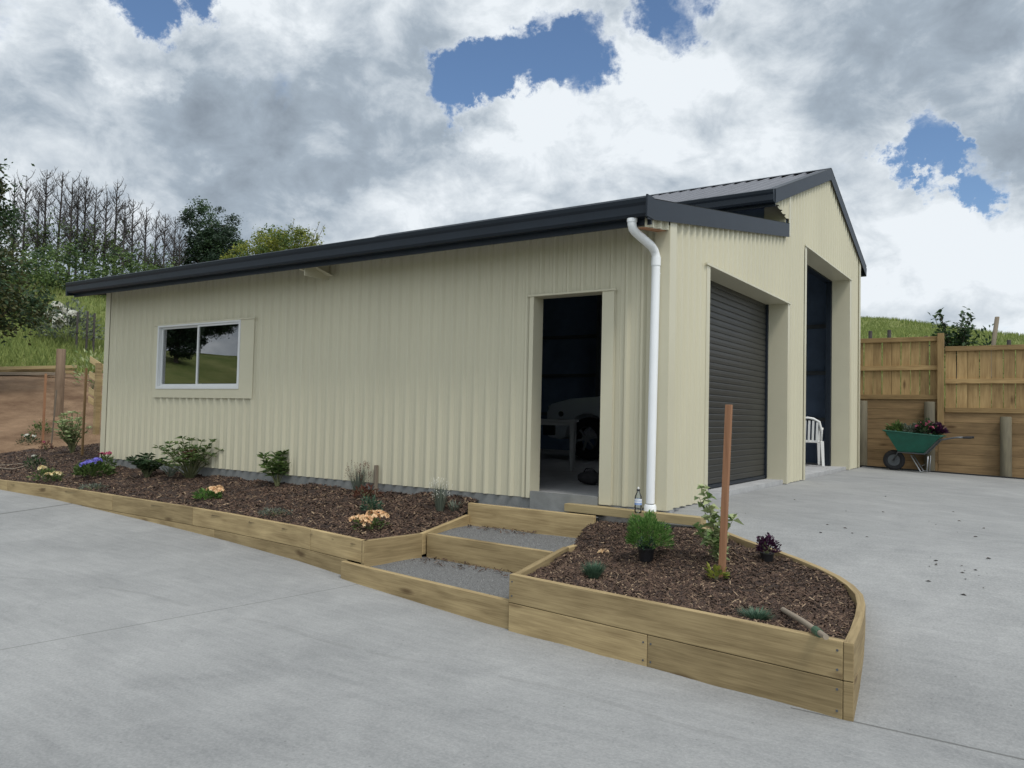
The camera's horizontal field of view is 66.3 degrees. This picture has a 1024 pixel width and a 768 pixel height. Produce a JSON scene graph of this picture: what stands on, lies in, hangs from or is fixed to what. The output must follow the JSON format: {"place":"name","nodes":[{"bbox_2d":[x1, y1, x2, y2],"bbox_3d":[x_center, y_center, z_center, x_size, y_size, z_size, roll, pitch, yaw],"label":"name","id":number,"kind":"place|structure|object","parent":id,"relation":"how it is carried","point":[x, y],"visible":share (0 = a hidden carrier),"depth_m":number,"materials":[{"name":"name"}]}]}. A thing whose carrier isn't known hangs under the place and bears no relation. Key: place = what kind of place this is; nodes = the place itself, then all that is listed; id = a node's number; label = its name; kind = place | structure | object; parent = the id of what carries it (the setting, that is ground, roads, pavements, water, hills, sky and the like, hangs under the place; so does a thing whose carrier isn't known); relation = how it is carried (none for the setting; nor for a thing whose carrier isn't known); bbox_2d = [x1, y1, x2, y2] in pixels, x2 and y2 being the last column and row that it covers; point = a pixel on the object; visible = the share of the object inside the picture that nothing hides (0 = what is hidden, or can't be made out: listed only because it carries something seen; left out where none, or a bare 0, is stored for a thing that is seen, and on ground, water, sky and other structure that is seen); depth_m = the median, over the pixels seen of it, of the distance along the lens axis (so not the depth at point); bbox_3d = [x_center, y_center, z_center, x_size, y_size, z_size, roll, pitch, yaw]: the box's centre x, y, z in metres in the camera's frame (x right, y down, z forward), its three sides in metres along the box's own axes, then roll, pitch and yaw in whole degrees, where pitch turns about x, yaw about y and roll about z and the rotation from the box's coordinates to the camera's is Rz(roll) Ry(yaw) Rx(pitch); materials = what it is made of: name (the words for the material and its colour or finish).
{"place":"outdoors","nodes":[
{"label":"outdoors","id":0,"kind":"place"},
{"bbox_2d":[0,467,1023,767],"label":"driveway","id":1,"kind":"structure","parent":0,"point":[130,643],"depth_m":4.62,"materials":[{"name":"concrete"}]},
{"bbox_2d":[0,479,469,574],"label":"garden planter","id":2,"kind":"object","parent":1,"relation":"on","point":[328,551],"visible":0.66,"depth_m":8.03,"materials":[{"name":"wood"}]},
{"bbox_2d":[0,443,477,543],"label":"mulch","id":3,"kind":"object","parent":2,"relation":"in","point":[328,508],"visible":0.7,"depth_m":9.40,"materials":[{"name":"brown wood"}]},
{"bbox_2d":[23,454,48,469],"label":"flowering plant","id":4,"kind":"object","parent":3,"relation":"on","point":[34,465],"visible":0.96,"depth_m":12.53,"materials":[{"name":"green plant"}]},
{"bbox_2d":[26,465,64,481],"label":"flowering plant","id":5,"kind":"object","parent":3,"relation":"on","point":[51,473],"visible":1,"depth_m":11.35,"materials":[{"name":"green plant"}]},
{"bbox_2d":[39,440,53,448],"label":"flowering plant","id":6,"kind":"object","parent":3,"relation":"on","point":[50,444],"visible":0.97,"depth_m":15.34,"materials":[{"name":"green plant"}]},
{"bbox_2d":[50,390,56,447],"bbox_3d":[-9.110,0.720,15.586,0.140,1.207,0.020,0,-3,34],"label":"garden stake","id":7,"kind":"object","parent":3,"relation":"on","point":[54,417],"visible":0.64,"depth_m":15.58,"materials":[{"name":"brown wood"}]},
{"bbox_2d":[52,411,90,452],"bbox_3d":[-8.122,0.898,14.435,0.664,0.814,0.670,0,-3,34],"label":"tall bush","id":8,"kind":"object","parent":3,"relation":"on","point":[69,438],"visible":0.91,"depth_m":14.37,"materials":[{"name":"green plant"}]},
{"bbox_2d":[81,368,87,455],"bbox_3d":[-7.596,0.521,13.919,0.052,1.612,0.032,0,-3,34],"label":"garden stake","id":9,"kind":"object","parent":3,"relation":"on","point":[84,412],"visible":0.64,"depth_m":13.91,"materials":[{"name":"brown wood"}]},
{"bbox_2d":[78,482,107,489],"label":"groundcover plant","id":10,"kind":"object","parent":3,"relation":"on","point":[96,486],"visible":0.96,"depth_m":10.60,"materials":[{"name":"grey plant"}]},
{"bbox_2d":[71,457,117,476],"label":"hydrangea","id":11,"kind":"object","parent":3,"relation":"on","point":[86,465],"visible":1,"depth_m":11.50,"materials":[{"name":"green plant"}]},
{"bbox_2d":[99,451,119,466],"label":"flowering plant","id":12,"kind":"object","parent":3,"relation":"on","point":[107,457],"visible":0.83,"depth_m":12.26,"materials":[{"name":"green plant"}]},
{"bbox_2d":[125,452,169,477],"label":"dark bush","id":13,"kind":"object","parent":3,"relation":"on","point":[145,465],"visible":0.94,"depth_m":11.31,"materials":[{"name":"green plant"}]},
{"bbox_2d":[152,436,222,478],"bbox_3d":[-4.566,1.052,11.075,0.970,0.658,1.020,0,-3,34],"label":"sprawling bush","id":14,"kind":"object","parent":3,"relation":"on","point":[192,454],"visible":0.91,"depth_m":10.98,"materials":[{"name":"green plant"}]},
{"bbox_2d":[191,485,224,499],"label":"flowering plant","id":15,"kind":"object","parent":3,"relation":"on","point":[213,491],"visible":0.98,"depth_m":9.41,"materials":[{"name":"green plant"}]},
{"bbox_2d":[257,449,290,486],"bbox_3d":[-3.077,1.101,10.169,0.446,0.519,0.542,0,-3,34],"label":"rhododendron","id":16,"kind":"object","parent":3,"relation":"on","point":[278,468],"visible":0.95,"depth_m":10.10,"materials":[{"name":"green plant"}]},
{"bbox_2d":[258,507,292,516],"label":"groundcover plant","id":17,"kind":"object","parent":3,"relation":"on","point":[268,510],"visible":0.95,"depth_m":8.38,"materials":[{"name":"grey plant"}]},
{"bbox_2d":[345,460,372,491],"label":"lavender","id":18,"kind":"object","parent":3,"relation":"on","point":[359,481],"visible":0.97,"depth_m":9.22,"materials":[{"name":"grey plant"}]},
{"bbox_2d":[352,482,384,498],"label":"red plant","id":19,"kind":"object","parent":3,"relation":"on","point":[356,493],"visible":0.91,"depth_m":8.90,"materials":[{"name":"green plant"}]},
{"bbox_2d":[348,509,390,529],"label":"flowering plant","id":20,"kind":"object","parent":3,"relation":"on","point":[365,518],"visible":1,"depth_m":7.46,"materials":[{"name":"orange plant"}]},
{"bbox_2d":[359,495,383,511],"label":"green plant","id":21,"kind":"object","parent":3,"relation":"on","point":[369,506],"visible":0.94,"depth_m":8.21,"materials":[{"name":"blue plant"}]},
{"bbox_2d":[373,465,377,492],"bbox_3d":[-1.617,1.151,9.308,0.036,0.372,0.036,0,-3,34],"label":"wooden peg","id":22,"kind":"object","parent":3,"relation":"on","point":[376,476],"visible":0.64,"depth_m":9.29,"materials":[{"name":"brown wood"}]},
{"bbox_2d":[429,477,452,511],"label":"lavender","id":23,"kind":"object","parent":3,"relation":"on","point":[439,501],"visible":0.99,"depth_m":8.36,"materials":[{"name":"grey plant"}]},
{"bbox_2d":[446,499,463,510],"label":"grass tuft","id":24,"kind":"object","parent":3,"relation":"on","point":[452,504],"visible":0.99,"depth_m":8.40,"materials":[{"name":"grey plant"}]},
{"bbox_2d":[341,503,595,628],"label":"garden steps","id":25,"kind":"structure","parent":1,"relation":"on","point":[483,607],"depth_m":6.83,"materials":[{"name":"wood"}]},
{"bbox_2d":[370,503,601,598],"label":"gravel","id":26,"kind":"structure","parent":25,"relation":"in","point":[491,581],"depth_m":6.91,"materials":[{"name":"gravel"}]},
{"bbox_2d":[413,524,534,575],"bbox_3d":[-0.203,1.527,7.317,1.216,0.232,1.126,0,-3,34],"label":"scattered bark","id":27,"kind":"object","parent":26,"relation":"on","point":[484,526],"visible":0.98,"depth_m":7.19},
{"bbox_2d":[564,503,705,525],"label":"timber beam","id":28,"kind":"structure","parent":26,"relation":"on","point":[683,519],"depth_m":7.33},
{"bbox_2d":[634,487,641,512],"bbox_3d":[1.148,1.055,7.128,0.068,0.235,0.068,1,-2,11],"label":"water bottle","id":29,"kind":"object","parent":28,"relation":"on","point":[637,501],"visible":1,"depth_m":7.13,"materials":[{"name":"clear plastic"}]},
{"bbox_2d":[508,523,864,721],"bbox_3d":[1.296,1.488,5.753,2.699,0.644,2.340,0,-3,34],"label":"garden planter","id":30,"kind":"object","parent":1,"relation":"on","point":[806,670],"visible":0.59,"depth_m":4.63,"materials":[{"name":"wood"}]},
{"bbox_2d":[526,520,855,639],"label":"mulch","id":31,"kind":"object","parent":30,"relation":"in","point":[676,575],"visible":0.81,"depth_m":5.63,"materials":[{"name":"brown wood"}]},
{"bbox_2d":[579,559,606,578],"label":"green tuft","id":32,"kind":"object","parent":31,"relation":"on","point":[594,571],"visible":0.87,"depth_m":5.74,"materials":[{"name":"blue plant"}]},
{"bbox_2d":[624,509,673,561],"bbox_3d":[1.070,1.201,6.246,0.448,0.420,0.447,0,-3,34],"label":"potted bush","id":33,"kind":"object","parent":31,"relation":"on","point":[647,528],"visible":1,"depth_m":6.20,"materials":[{"name":"green plant"}]},
{"bbox_2d":[703,561,729,579],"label":"seedling","id":34,"kind":"object","parent":31,"relation":"on","point":[716,568],"visible":1,"depth_m":5.64,"materials":[{"name":"green plant"}]},
{"bbox_2d":[693,484,743,562],"bbox_3d":[1.571,1.077,5.990,0.410,0.616,0.229,0,-3,34],"label":"staked shrub","id":35,"kind":"object","parent":31,"relation":"on","point":[711,536],"visible":0.77,"depth_m":6.01,"materials":[{"name":"green plant"}]},
{"bbox_2d":[718,405,732,578],"bbox_3d":[1.549,0.805,5.698,0.084,1.310,0.044,0,-3,34],"label":"garden stake","id":36,"kind":"object","parent":31,"relation":"on","point":[725,486],"visible":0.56,"depth_m":5.68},
{"bbox_2d":[737,606,778,620],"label":"green tuft","id":37,"kind":"object","parent":31,"relation":"on","point":[756,614],"visible":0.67,"depth_m":4.71,"materials":[{"name":"blue plant"}]},
{"bbox_2d":[755,532,781,561],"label":"purple plant","id":38,"kind":"object","parent":31,"relation":"on","point":[766,554],"visible":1,"depth_m":5.94,"materials":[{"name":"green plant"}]},
{"bbox_2d":[780,607,828,639],"bbox_3d":[1.636,1.342,4.418,0.046,0.094,0.831,1,-2,4],"label":"wooden stick","id":39,"kind":"object","parent":31,"relation":"on","point":[817,631],"visible":1,"depth_m":4.29,"materials":[{"name":"brown wood"}]},
{"bbox_2d":[882,430,973,471],"bbox_3d":[7.601,1.235,14.370,1.467,0.755,0.694,0,-3,34],"label":"wheelbarrow","id":40,"kind":"object","parent":1,"relation":"on","point":[912,443],"visible":0.96,"depth_m":14.36,"materials":[{"name":"green paint"}]},
{"bbox_2d":[884,420,909,434],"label":"barrow plant","id":41,"kind":"object","parent":40,"relation":"in","point":[897,425],"visible":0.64,"depth_m":14.61,"materials":[{"name":"green plant"}]},
{"bbox_2d":[900,423,927,433],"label":"barrow plant","id":42,"kind":"object","parent":40,"relation":"in","point":[910,428],"visible":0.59,"depth_m":14.44,"materials":[{"name":"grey plant"}]},
{"bbox_2d":[912,418,943,435],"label":"barrow plant","id":43,"kind":"object","parent":40,"relation":"in","point":[927,425],"visible":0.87,"depth_m":14.28,"materials":[{"name":"green plant"}]},
{"bbox_2d":[927,421,950,434],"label":"barrow plant","id":44,"kind":"object","parent":40,"relation":"in","point":[939,428],"visible":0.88,"depth_m":14.21,"materials":[{"name":"purple plant"}]},
{"bbox_2d":[860,399,1023,477],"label":"retaining wall","id":45,"kind":"structure","parent":1,"relation":"on","point":[984,429],"depth_m":14.65,"materials":[{"name":"wood"}]},
{"bbox_2d":[860,336,936,398],"bbox_3d":[6.665,-0.172,15.870,3.450,1.455,0.160,0,-3,34],"label":"paling fence","id":46,"kind":"object","parent":45,"relation":"on","point":[888,386],"visible":0.41,"depth_m":15.25,"materials":[{"name":"wood"}]},
{"bbox_2d":[937,333,943,428],"bbox_3d":[8.061,-0.026,14.740,0.106,1.860,0.095,0,-3,34],"label":"timber post","id":47,"kind":"object","parent":45,"relation":"on","point":[940,377],"visible":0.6,"depth_m":14.70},
{"bbox_2d":[945,344,1023,412],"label":"paling fence","id":48,"kind":"object","parent":45,"relation":"on","point":[967,381],"visible":1,"depth_m":14.43,"materials":[{"name":"wood"}]},
{"bbox_2d":[860,465,1023,478],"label":"edging strip","id":49,"kind":"object","parent":1,"relation":"on","point":[946,472],"visible":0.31,"depth_m":14.42,"materials":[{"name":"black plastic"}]},
{"bbox_2d":[0,278,1023,563],"bbox_3d":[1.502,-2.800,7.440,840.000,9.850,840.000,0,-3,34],"label":"terrain","id":50,"kind":"structure","parent":0,"point":[20,404],"depth_m":19.50,"materials":[{"name":"soil"}]},
{"bbox_2d":[0,175,32,256],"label":"bare tree","id":51,"kind":"object","parent":50,"relation":"on","point":[13,229],"visible":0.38,"depth_m":47.13,"materials":[{"name":"brown plant"}]},
{"bbox_2d":[10,169,45,253],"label":"bare tree","id":52,"kind":"object","parent":50,"relation":"on","point":[23,230],"visible":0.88,"depth_m":46.77,"materials":[{"name":"brown plant"}]},
{"bbox_2d":[16,433,39,444],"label":"flowering plant","id":53,"kind":"object","parent":50,"relation":"on","point":[28,437],"visible":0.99,"depth_m":16.13,"materials":[{"name":"green plant"}]},
{"bbox_2d":[0,254,60,290],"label":"scrub bush","id":54,"kind":"object","parent":50,"relation":"on","point":[50,275],"visible":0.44,"depth_m":39.78,"materials":[{"name":"green plant"}]},
{"bbox_2d":[0,241,64,289],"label":"scrub bush","id":55,"kind":"object","parent":50,"relation":"on","point":[49,257],"visible":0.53,"depth_m":41.36,"materials":[{"name":"green plant"}]},
{"bbox_2d":[0,158,65,345],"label":"broadleaf tree","id":56,"kind":"object","parent":50,"relation":"on","point":[22,306],"visible":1,"depth_m":20.12,"materials":[{"name":"green plant"}]},
{"bbox_2d":[17,181,57,269],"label":"bare tree","id":57,"kind":"object","parent":50,"relation":"on","point":[37,216],"visible":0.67,"depth_m":47.69,"materials":[{"name":"brown plant"}]},
{"bbox_2d":[0,365,76,375],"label":"timber pile","id":58,"kind":"object","parent":50,"relation":"on","point":[32,370],"visible":0.8,"depth_m":23.21,"materials":[{"name":"brown wood"}]},
{"bbox_2d":[28,418,51,434],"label":"bush","id":59,"kind":"object","parent":50,"relation":"on","point":[37,427],"visible":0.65,"depth_m":16.95,"materials":[{"name":"green plant"}]},
{"bbox_2d":[41,374,46,442],"bbox_3d":[-9.687,0.559,16.231,0.036,1.547,0.036,0,-3,34],"label":"garden stake","id":60,"kind":"object","parent":50,"relation":"on","point":[44,405],"visible":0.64,"depth_m":16.22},
{"bbox_2d":[26,166,66,249],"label":"bare tree","id":61,"kind":"object","parent":50,"relation":"on","point":[45,184],"visible":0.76,"depth_m":48.55,"materials":[{"name":"grey plant"}]},
{"bbox_2d":[6,240,88,289],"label":"scrub bush","id":62,"kind":"object","parent":50,"relation":"on","point":[68,256],"visible":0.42,"depth_m":43.40,"materials":[{"name":"green plant"}]},
{"bbox_2d":[27,170,79,275],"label":"bare tree","id":63,"kind":"object","parent":50,"relation":"on","point":[60,216],"visible":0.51,"depth_m":49.10,"materials":[{"name":"brown plant"}]},
{"bbox_2d":[53,349,65,416],"bbox_3d":[-10.749,0.114,18.623,0.203,1.890,0.203,0,-3,34],"label":"round post","id":64,"kind":"object","parent":50,"relation":"on","point":[60,370],"visible":0.81,"depth_m":18.56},
{"bbox_2d":[33,298,104,340],"bbox_3d":[-16.660,-2.428,29.714,2.486,1.872,2.641,2,-2,-19],"label":"white flowering shrub","id":65,"kind":"object","parent":50,"relation":"on","point":[67,312],"visible":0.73,"depth_m":29.27,"materials":[{"name":"grey plant"}]},
{"bbox_2d":[37,237,106,289],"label":"scrub bush","id":66,"kind":"object","parent":50,"relation":"on","point":[66,276],"visible":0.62,"depth_m":43.36,"materials":[{"name":"green plant"}]},
{"bbox_2d":[52,170,96,279],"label":"bare tree","id":67,"kind":"object","parent":50,"relation":"on","point":[71,207],"visible":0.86,"depth_m":47.25,"materials":[{"name":"grey plant"}]},
{"bbox_2d":[75,312,78,348],"bbox_3d":[-16.039,-1.785,28.895,0.073,1.725,0.074,0,-3,34],"label":"fence post","id":68,"kind":"object","parent":50,"relation":"on","point":[77,322],"visible":0.76,"depth_m":28.88,"materials":[{"name":"grey wood"}]},
{"bbox_2d":[54,177,100,277],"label":"bare tree","id":69,"kind":"object","parent":50,"relation":"on","point":[72,233],"visible":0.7,"depth_m":47.52,"materials":[{"name":"grey plant"}]},
{"bbox_2d":[61,176,104,277],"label":"bare tree","id":70,"kind":"object","parent":50,"relation":"on","point":[84,210],"visible":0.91,"depth_m":47.70,"materials":[{"name":"grey plant"}]},
{"bbox_2d":[70,345,103,388],"bbox_3d":[-11.725,-0.463,22.073,1.230,1.273,1.341,2,-2,-10],"label":"pale shrub","id":71,"kind":"object","parent":50,"relation":"on","point":[87,362],"visible":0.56,"depth_m":21.97,"materials":[{"name":"green plant"}]},
{"bbox_2d":[85,311,88,350],"bbox_3d":[-15.757,-1.782,29.051,0.073,1.834,0.073,0,-3,34],"label":"fence post","id":72,"kind":"object","parent":50,"relation":"on","point":[86,339],"visible":0.85,"depth_m":29.04,"materials":[{"name":"grey wood"}]},
{"bbox_2d":[58,253,121,286],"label":"scrub bush","id":73,"kind":"object","parent":50,"relation":"on","point":[99,260],"visible":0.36,"depth_m":45.05,"materials":[{"name":"green plant"}]},
{"bbox_2d":[92,313,95,351],"bbox_3d":[-15.557,-1.728,29.158,0.074,1.813,0.073,0,-3,34],"label":"fence post","id":74,"kind":"object","parent":50,"relation":"on","point":[93,339],"visible":0.85,"depth_m":29.15,"materials":[{"name":"grey wood"}]},
{"bbox_2d":[88,356,102,434],"bbox_3d":[-8.773,0.399,17.242,1.022,1.998,0.141,2,-2,-13],"label":"rail fence","id":75,"kind":"object","parent":50,"relation":"on","point":[95,393],"visible":0.39,"depth_m":17.16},
{"bbox_2d":[78,185,119,265],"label":"bare tree","id":76,"kind":"object","parent":50,"relation":"on","point":[94,219],"visible":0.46,"depth_m":51.02,"materials":[{"name":"grey plant"}]},
{"bbox_2d":[88,185,120,276],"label":"bare tree","id":77,"kind":"object","parent":50,"relation":"on","point":[102,249],"visible":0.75,"depth_m":50.18,"materials":[{"name":"grey plant"}]},
{"bbox_2d":[79,245,145,297],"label":"scrub bush","id":78,"kind":"object","parent":50,"relation":"on","point":[106,272],"visible":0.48,"depth_m":44.56,"materials":[{"name":"green plant"}]},
{"bbox_2d":[89,178,143,275],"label":"bare tree","id":79,"kind":"object","parent":50,"relation":"on","point":[116,198],"visible":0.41,"depth_m":51.54,"materials":[{"name":"grey plant"}]},
{"bbox_2d":[103,196,148,273],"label":"bare tree","id":80,"kind":"object","parent":50,"relation":"on","point":[127,249],"visible":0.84,"depth_m":47.75,"materials":[{"name":"grey plant"}]},
{"bbox_2d":[114,193,158,271],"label":"bare tree","id":81,"kind":"object","parent":50,"relation":"on","point":[137,239],"visible":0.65,"depth_m":48.46,"materials":[{"name":"grey plant"}]},
{"bbox_2d":[115,259,160,274],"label":"scrub bush","id":82,"kind":"object","parent":50,"relation":"on","point":[122,266],"visible":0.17,"depth_m":45.72,"materials":[{"name":"green plant"}]},
{"bbox_2d":[133,201,162,269],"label":"bare tree","id":83,"kind":"object","parent":50,"relation":"on","point":[146,224],"visible":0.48,"depth_m":52.70,"materials":[{"name":"grey plant"}]},
{"bbox_2d":[137,211,175,267],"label":"bare tree","id":84,"kind":"object","parent":50,"relation":"on","point":[155,240],"visible":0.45,"depth_m":50.02,"materials":[{"name":"grey plant"}]},
{"bbox_2d":[146,261,174,270],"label":"scrub bush","id":85,"kind":"object","parent":50,"relation":"on","point":[170,265],"visible":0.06,"depth_m":45.60,"materials":[{"name":"green plant"}]},
{"bbox_2d":[146,210,185,267],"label":"bare tree","id":86,"kind":"object","parent":50,"relation":"on","point":[163,239],"visible":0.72,"depth_m":49.24,"materials":[{"name":"grey plant"}]},
{"bbox_2d":[157,216,184,265],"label":"bare tree","id":87,"kind":"object","parent":50,"relation":"on","point":[174,246],"visible":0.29,"depth_m":52.82,"materials":[{"name":"grey plant"}]},
{"bbox_2d":[167,223,187,266],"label":"bare tree","id":88,"kind":"object","parent":50,"relation":"on","point":[179,250],"visible":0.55,"depth_m":49.33,"materials":[{"name":"grey plant"}]},
{"bbox_2d":[175,196,245,264],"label":"round tree","id":89,"kind":"object","parent":50,"relation":"on","point":[210,241],"visible":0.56,"depth_m":51.46,"materials":[{"name":"green plant"}]},
{"bbox_2d":[220,219,324,259],"bbox_3d":[-11.569,-4.381,38.134,7.799,6.952,3.590,0,-3,34],"label":"yellow green tree","id":90,"kind":"object","parent":50,"relation":"on","point":[280,241],"visible":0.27,"depth_m":37.25,"materials":[{"name":"green plant"}]},
{"bbox_2d":[65,168,866,523],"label":"shed","id":91,"kind":"structure","parent":50,"relation":"on","point":[665,326],"depth_m":9.59,"materials":[{"name":"beige metal"}]},
{"bbox_2d":[155,320,240,388],"bbox_3d":[-4.571,-0.411,11.443,2.000,0.970,0.095,0,-3,34],"label":"window","id":92,"kind":"structure","parent":91,"relation":"in","point":[193,355],"depth_m":11.40,"materials":[{"name":"clear glass"}]},
{"bbox_2d":[541,419,578,470],"bbox_3d":[0.217,0.884,11.722,1.520,0.735,0.810,1,-2,7],"label":"plastic table","id":93,"kind":"object","parent":91,"relation":"on","point":[571,424],"visible":0.49,"depth_m":11.28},
{"bbox_2d":[543,396,600,459],"bbox_3d":[2.758,0.523,14.076,4.160,1.750,1.910,0,-3,34],"label":"parked car","id":94,"kind":"object","parent":91,"relation":"on","point":[585,412],"visible":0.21,"depth_m":14.16,"materials":[{"name":"paint"}]},
{"bbox_2d":[708,280,768,488],"bbox_3d":[2.658,-0.162,9.594,0.075,2.773,3.008,0,-3,34],"label":"roller door","id":95,"kind":"structure","parent":91,"relation":"in","point":[739,323],"depth_m":9.85,"materials":[{"name":"metal"}]},
{"bbox_2d":[805,417,824,466],"bbox_3d":[5.274,1.021,14.098,0.602,0.870,0.627,1,-2,14],"label":"plastic chair","id":96,"kind":"object","parent":91,"relation":"on","point":[819,437],"visible":0.55,"depth_m":13.83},
{"bbox_2d":[0,270,1023,407],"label":"grass","id":97,"kind":"structure","parent":50,"relation":"on","point":[17,341],"depth_m":30.24,"materials":[{"name":"plant"}]},
{"bbox_2d":[928,306,984,384],"bbox_3d":[10.607,-0.830,18.788,1.666,2.165,1.350,0,-3,34],"label":"sapling","id":98,"kind":"object","parent":50,"relation":"on","point":[962,338],"visible":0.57,"depth_m":18.66,"materials":[{"name":"green plant"}]},
{"bbox_2d":[979,324,1003,378],"bbox_3d":[11.110,-0.650,18.153,0.665,1.504,0.638,1,-2,-1],"label":"hill shrub","id":99,"kind":"object","parent":50,"relation":"on","point":[988,343],"visible":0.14,"depth_m":18.18,"materials":[{"name":"green plant"}]},
{"bbox_2d":[991,317,999,375],"bbox_3d":[10.979,-0.611,17.951,0.314,1.854,0.097,0,-3,34],"label":"strut post","id":100,"kind":"object","parent":50,"relation":"on","point":[995,331],"visible":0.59,"depth_m":17.90,"materials":[{"name":"brown wood"}]},
{"bbox_2d":[0,0,1023,334],"label":"sky","id":101,"kind":"structure","parent":0,"point":[359,119],"materials":[{"name":"white"}]},
{"bbox_2d":[577,468,598,483],"bbox_3d":[0.915,1.076,9.184,0.288,0.191,0.186,1,-2,17],"label":"duffel bag","id":102,"kind":"object","parent":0,"point":[590,477],"visible":0.83,"depth_m":9.13,"materials":[{"name":"fabric"}]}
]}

